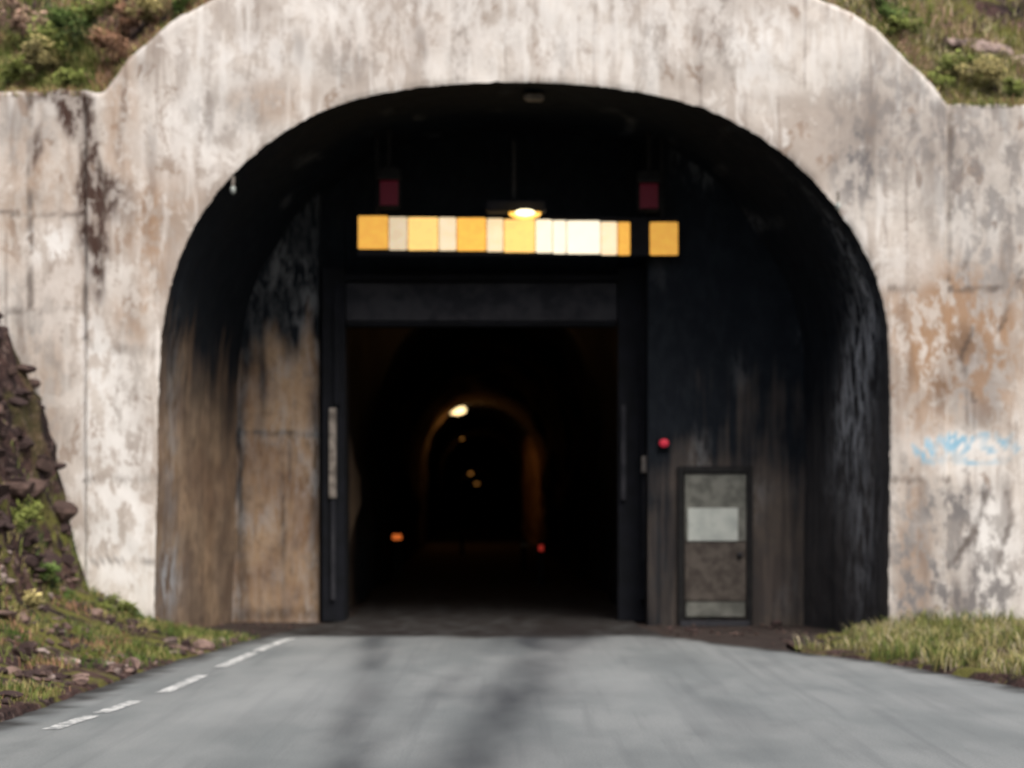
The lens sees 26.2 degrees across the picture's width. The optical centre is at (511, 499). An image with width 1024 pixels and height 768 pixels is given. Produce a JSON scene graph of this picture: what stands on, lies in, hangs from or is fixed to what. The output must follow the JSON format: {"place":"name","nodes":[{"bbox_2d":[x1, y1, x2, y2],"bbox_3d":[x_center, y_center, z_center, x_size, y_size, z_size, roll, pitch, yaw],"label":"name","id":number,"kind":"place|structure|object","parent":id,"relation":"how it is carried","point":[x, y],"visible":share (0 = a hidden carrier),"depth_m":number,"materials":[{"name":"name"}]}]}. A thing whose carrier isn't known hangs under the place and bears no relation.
{"place":"outdoors","nodes":[
{"label":"outdoors","id":0,"kind":"place"},
{"bbox_2d":[0,512,1023,767],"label":"road","id":1,"kind":"structure","parent":0,"point":[484,650],"depth_m":16.16,"materials":[{"name":"grey asphalt"}]},
{"bbox_2d":[44,638,294,728],"bbox_3d":[-2.699,1.469,17.296,0.253,0.001,12.235,0,0,4],"label":"road edge marking","id":2,"kind":"object","parent":1,"relation":"on","point":[174,687],"visible":1,"depth_m":17.24,"materials":[{"name":"white paint"}]},
{"bbox_2d":[392,531,401,578],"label":"delineator post","id":3,"kind":"object","parent":1,"relation":"on","point":[396,536],"visible":1,"depth_m":41.00,"materials":[{"name":"black plastic"}]},
{"bbox_2d":[322,268,645,621],"bbox_3d":[-0.342,-0.671,26.990,3.954,4.320,0.420,0,0,0],"label":"steel gate frame","id":4,"kind":"object","parent":1,"relation":"on","point":[479,300],"visible":1,"depth_m":26.86,"materials":[{"name":"black metal"}]},
{"bbox_2d":[537,541,543,584],"bbox_3d":[0.501,1.091,38.015,0.120,0.764,0.090,0,0,0],"label":"delineator post","id":5,"kind":"object","parent":1,"relation":"on","point":[540,562],"visible":1,"depth_m":38.00,"materials":[{"name":"black plastic"}]},
{"bbox_2d":[0,0,1023,104],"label":"hillside","id":6,"kind":"structure","parent":0,"point":[1000,7],"depth_m":26.16,"materials":[{"name":"green plant"}]},
{"bbox_2d":[0,0,1023,99],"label":"hillside shrubs","id":7,"kind":"object","parent":6,"relation":"on","point":[41,41],"visible":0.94,"depth_m":24.94,"materials":[{"name":"green plant"}]},
{"bbox_2d":[946,38,1023,63],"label":"hillside boulders","id":8,"kind":"object","parent":6,"relation":"on","point":[956,45],"visible":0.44,"depth_m":25.46,"materials":[{"name":"grey stone"}]},
{"bbox_2d":[203,512,843,652],"bbox_3d":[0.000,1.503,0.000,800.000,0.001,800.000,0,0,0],"label":"ground","id":9,"kind":"structure","parent":0,"point":[765,637],"depth_m":25.34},
{"bbox_2d":[0,327,229,721],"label":"earth bank","id":10,"kind":"structure","parent":9,"relation":"on","point":[29,419],"depth_m":22.40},
{"bbox_2d":[10,494,142,617],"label":"bank shrubs","id":11,"kind":"object","parent":10,"relation":"on","point":[32,600],"visible":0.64,"depth_m":22.05,"materials":[{"name":"green plant"}]},
{"bbox_2d":[0,313,251,704],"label":"rubble","id":12,"kind":"object","parent":9,"relation":"on","point":[66,512],"visible":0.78,"depth_m":21.82,"materials":[{"name":"grey stone"}]},
{"bbox_2d":[0,421,259,707],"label":"bank grass","id":13,"kind":"structure","parent":9,"relation":"on","point":[161,625],"depth_m":20.39,"materials":[{"name":"green plant"}]},
{"bbox_2d":[232,192,320,621],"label":"wall","id":14,"kind":"structure","parent":9,"relation":"on","point":[277,570],"depth_m":27.00,"materials":[{"name":"concrete"}]},
{"bbox_2d":[321,176,348,620],"bbox_3d":[-2.226,-1.677,27.575,0.317,6.500,0.650,0,0,0],"label":"jamb","id":15,"kind":"object","parent":9,"relation":"on","point":[333,226],"visible":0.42,"depth_m":27.25,"materials":[{"name":"metal"}]},
{"bbox_2d":[349,321,616,606],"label":"tunnel lining","id":16,"kind":"object","parent":9,"relation":"on","point":[533,451],"visible":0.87,"depth_m":45.70,"materials":[{"name":"concrete"}]},
{"bbox_2d":[451,407,465,414],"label":"tunnel ceiling lamp","id":17,"kind":"object","parent":16,"relation":"attached to","point":[459,410],"visible":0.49,"depth_m":74.35,"materials":[{"name":"yellow glass"}]},
{"bbox_2d":[346,131,627,273],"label":"wall","id":18,"kind":"structure","parent":16,"relation":"on","point":[562,174],"depth_m":27.30,"materials":[{"name":"concrete"}]},
{"bbox_2d":[0,0,1023,630],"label":"tunnel portal","id":19,"kind":"object","parent":9,"relation":"on","point":[138,242],"visible":0.88,"depth_m":24.04,"materials":[{"name":"concrete"}]},
{"bbox_2d":[230,176,235,193],"bbox_3d":[-3.046,-3.435,24.020,0.057,0.200,0.080,0,0,0],"label":"cable insulator","id":20,"kind":"object","parent":19,"relation":"attached to","point":[232,189],"visible":1,"depth_m":24.00,"materials":[{"name":"white ceramic"}]},
{"bbox_2d":[377,126,400,209],"bbox_3d":[-1.441,-3.980,25.930,0.281,1.085,0.300,0,0,0],"label":"red signal","id":21,"kind":"object","parent":19,"relation":"attached to","point":[389,186],"visible":0.91,"depth_m":25.90,"materials":[{"name":"black metal"}]},
{"bbox_2d":[4,0,1023,106],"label":"ledge grass","id":22,"kind":"structure","parent":19,"relation":"on","point":[1010,102],"depth_m":24.06,"materials":[{"name":"green plant"}]},
{"bbox_2d":[486,140,545,218],"bbox_3d":[0.047,-3.745,25.740,0.698,0.921,0.320,0,0,0],"label":"sodium lamp","id":23,"kind":"object","parent":19,"relation":"attached to","point":[524,209],"visible":1,"depth_m":25.62,"materials":[{"name":"metal"}]},
{"bbox_2d":[357,131,678,255],"bbox_3d":[0.071,-3.693,26.045,3.810,1.612,0.090,0,0,0],"label":"height clearance board","id":24,"kind":"object","parent":19,"relation":"hanging from","point":[377,235],"visible":0.93,"depth_m":26.00,"materials":[{"name":"paint"}]},
{"bbox_2d":[524,92,543,101],"bbox_3d":[0.245,-4.548,24.600,0.223,0.164,0.200,0,0,0],"label":"ceiling fixture","id":25,"kind":"object","parent":19,"relation":"attached to","point":[533,97],"visible":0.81,"depth_m":24.52,"materials":[{"name":"paint"}]},
{"bbox_2d":[636,131,660,212],"bbox_3d":[1.605,-3.945,25.930,0.281,1.085,0.300,0,0,0],"label":"red signal","id":26,"kind":"object","parent":19,"relation":"attached to","point":[648,180],"visible":0.89,"depth_m":25.88,"materials":[{"name":"black metal"}]},
{"bbox_2d":[835,192,839,209],"bbox_3d":[3.559,-3.260,24.020,0.057,0.200,0.080,0,0,0],"label":"cable insulator","id":27,"kind":"object","parent":19,"relation":"attached to","point":[837,206],"visible":1,"depth_m":24.00,"materials":[{"name":"white ceramic"}]},
{"bbox_2d":[205,620,826,644],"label":"debris stones","id":28,"kind":"object","parent":9,"relation":"on","point":[773,623],"visible":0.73,"depth_m":25.26,"materials":[{"name":"stone"}]},
{"bbox_2d":[628,147,642,267],"bbox_3d":[1.534,-1.677,27.575,0.179,6.500,0.650,0,0,0],"label":"jamb","id":29,"kind":"object","parent":9,"relation":"on","point":[635,162],"visible":0.07,"depth_m":27.25,"materials":[{"name":"metal"}]},
{"bbox_2d":[678,466,683,624],"bbox_3d":[2.015,0.548,26.264,0.072,1.908,0.068,0,0,0],"label":"frame","id":30,"kind":"object","parent":9,"relation":"on","point":[680,543],"visible":0.94,"depth_m":26.23,"materials":[{"name":"black metal"}]},
{"bbox_2d":[679,620,749,625],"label":"sill","id":31,"kind":"structure","parent":9,"relation":"on","point":[716,622],"depth_m":26.15,"materials":[{"name":"grey metal"}]},
{"bbox_2d":[643,138,805,625],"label":"wall","id":32,"kind":"structure","parent":9,"relation":"on","point":[724,366],"depth_m":26.30,"materials":[{"name":"concrete"}]},
{"bbox_2d":[641,456,645,559],"bbox_3d":[1.602,0.098,26.690,0.060,1.260,0.180,0,0,0],"label":"control box","id":33,"kind":"object","parent":32,"relation":"attached to","point":[643,464],"visible":1,"depth_m":26.70,"materials":[{"name":"grey metal"}]},
{"bbox_2d":[658,436,669,449],"bbox_3d":[1.814,-0.680,26.233,0.143,0.167,0.127,0,0,0],"label":"red wall lamp","id":34,"kind":"object","parent":32,"relation":"attached to","point":[663,442],"visible":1,"depth_m":26.25,"materials":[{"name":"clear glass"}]},
{"bbox_2d":[684,466,746,600],"bbox_3d":[2.426,0.400,26.264,0.744,1.611,0.068,0,0,0],"label":"service door","id":35,"kind":"structure","parent":32,"relation":"attached to","point":[715,571],"depth_m":26.26,"materials":[{"name":"grey metal"}]},
{"bbox_2d":[688,508,737,540],"bbox_3d":[2.398,0.292,26.253,0.597,0.394,0.010,0,0,0],"label":"notice","id":36,"kind":"object","parent":35,"relation":"attached to","point":[712,524],"visible":1,"depth_m":26.25,"materials":[{"name":"white paper"}]},
{"bbox_2d":[686,602,744,616],"bbox_3d":[2.428,1.306,26.273,0.704,0.179,0.047,0,0,0],"label":"kick plate","id":37,"kind":"object","parent":35,"relation":"part of","point":[715,609],"visible":1,"depth_m":26.25,"materials":[{"name":"paint"}]},
{"bbox_2d":[746,466,752,625],"bbox_3d":[2.838,0.548,26.264,0.072,1.908,0.068,0,0,0],"label":"frame","id":38,"kind":"object","parent":9,"relation":"on","point":[749,545],"visible":1,"depth_m":26.23,"materials":[{"name":"black metal"}]},
{"bbox_2d":[786,604,1023,687],"bbox_3d":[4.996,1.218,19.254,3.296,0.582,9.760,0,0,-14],"label":"verge grass","id":39,"kind":"structure","parent":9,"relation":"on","point":[931,638],"depth_m":20.76,"materials":[{"name":"green plant"}]}
]}

